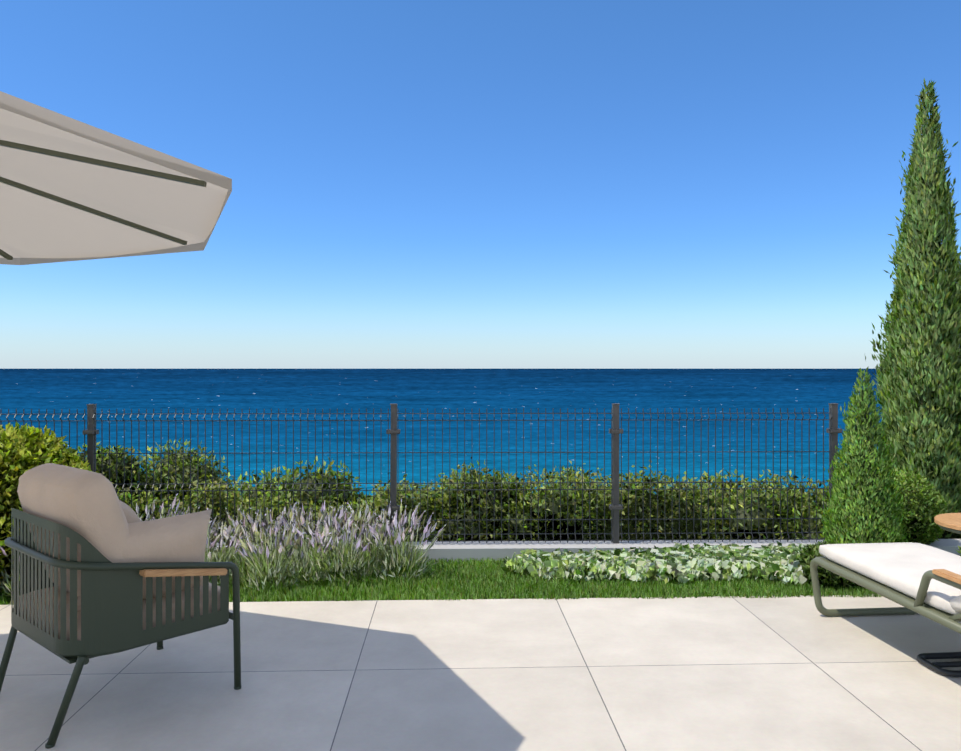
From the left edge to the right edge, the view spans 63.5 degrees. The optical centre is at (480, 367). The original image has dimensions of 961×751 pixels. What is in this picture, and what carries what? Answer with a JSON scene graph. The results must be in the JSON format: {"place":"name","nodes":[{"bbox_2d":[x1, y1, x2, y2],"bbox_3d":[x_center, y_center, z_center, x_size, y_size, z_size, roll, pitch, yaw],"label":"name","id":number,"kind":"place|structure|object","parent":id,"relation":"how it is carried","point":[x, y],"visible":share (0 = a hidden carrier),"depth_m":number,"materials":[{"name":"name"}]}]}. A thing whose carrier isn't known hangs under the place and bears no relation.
{"place":"outdoors","nodes":[
{"label":"outdoors","id":0,"kind":"place"},
{"bbox_2d":[0,557,879,604],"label":"lawn","id":1,"kind":"structure","parent":0,"point":[434,589],"depth_m":5.42,"materials":[{"name":"green plant"}]},
{"bbox_2d":[0,422,98,592],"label":"golden bush","id":2,"kind":"object","parent":1,"relation":"on","point":[23,449],"visible":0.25,"depth_m":5.51,"materials":[{"name":"green plant"}]},
{"bbox_2d":[0,493,446,601],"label":"lavender","id":3,"kind":"object","parent":1,"relation":"on","point":[322,555],"visible":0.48,"depth_m":5.74,"materials":[{"name":"purple plant"}]},
{"bbox_2d":[500,541,817,584],"bbox_3d":[1.780,1.476,5.930,3.272,0.181,0.930,0,0,-1],"label":"ground cover","id":4,"kind":"object","parent":1,"relation":"on","point":[681,563],"visible":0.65,"depth_m":5.71,"materials":[{"name":"green plant"}]},
{"bbox_2d":[794,540,859,591],"bbox_3d":[2.531,1.452,5.611,0.499,0.392,0.469,0,0,-1],"label":"shrub","id":5,"kind":"object","parent":1,"relation":"on","point":[826,577],"visible":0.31,"depth_m":5.51,"materials":[{"name":"green plant"}]},
{"bbox_2d":[816,366,910,543],"bbox_3d":[2.862,0.782,5.810,0.645,1.591,0.669,0,0,-1],"label":"thuja","id":6,"kind":"object","parent":1,"relation":"on","point":[866,508],"visible":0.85,"depth_m":5.72,"materials":[{"name":"green plant"}]},
{"bbox_2d":[0,369,882,501],"bbox_3d":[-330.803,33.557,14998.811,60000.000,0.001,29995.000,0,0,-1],"label":"sea","id":7,"kind":"structure","parent":0,"point":[355,390],"depth_m":569.36,"materials":[{"name":"blue liquid"}]},
{"bbox_2d":[0,594,960,750],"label":"terrace","id":8,"kind":"structure","parent":0,"point":[783,673],"depth_m":3.85,"materials":[{"name":"tile"}]},
{"bbox_2d":[0,91,231,264],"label":"parasol","id":9,"kind":"object","parent":8,"relation":"on","point":[71,189],"visible":1,"depth_m":3.52,"materials":[{"name":"fabric"}]},
{"bbox_2d":[0,463,240,748],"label":"armchair","id":10,"kind":"object","parent":8,"relation":"on","point":[104,570],"visible":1,"depth_m":3.43,"materials":[{"name":"grey paint"}]},
{"bbox_2d":[810,542,960,676],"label":"sun lounger","id":11,"kind":"object","parent":8,"relation":"on","point":[924,580],"visible":1,"depth_m":4.27,"materials":[{"name":"white fabric"}]},
{"bbox_2d":[934,513,960,533],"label":"side table","id":12,"kind":"object","parent":8,"relation":"on","point":[950,522],"visible":0.88,"depth_m":4.99,"materials":[{"name":"brown wood"}]},
{"bbox_2d":[0,0,960,368],"label":"sky","id":13,"kind":"structure","parent":0,"point":[417,184],"materials":[{"name":"blue"}]},
{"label":"land","id":14,"kind":"structure","parent":0,"visible":0},
{"bbox_2d":[78,438,960,541],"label":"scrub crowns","id":15,"kind":"object","parent":14,"relation":"on","point":[509,505],"visible":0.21,"depth_m":7.31,"materials":[{"name":"green plant"}]},
{"bbox_2d":[210,539,960,562],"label":"kerb","id":16,"kind":"structure","parent":14,"relation":"on","point":[475,550],"depth_m":6.34,"materials":[{"name":"grey concrete"}]},
{"bbox_2d":[0,403,841,543],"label":"fence","id":17,"kind":"object","parent":16,"relation":"on","point":[833,430],"visible":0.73,"depth_m":6.41,"materials":[{"name":"grey metal"}]},
{"bbox_2d":[864,78,960,534],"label":"cypress","id":18,"kind":"object","parent":14,"relation":"on","point":[919,384],"visible":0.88,"depth_m":6.86,"materials":[{"name":"green plant"}]},
{"bbox_2d":[881,468,947,544],"bbox_3d":[3.517,1.200,6.501,0.730,0.718,0.663,0,0,-1],"label":"bush","id":19,"kind":"object","parent":14,"relation":"on","point":[924,504],"visible":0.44,"depth_m":6.28,"materials":[{"name":"green plant"}]}
]}

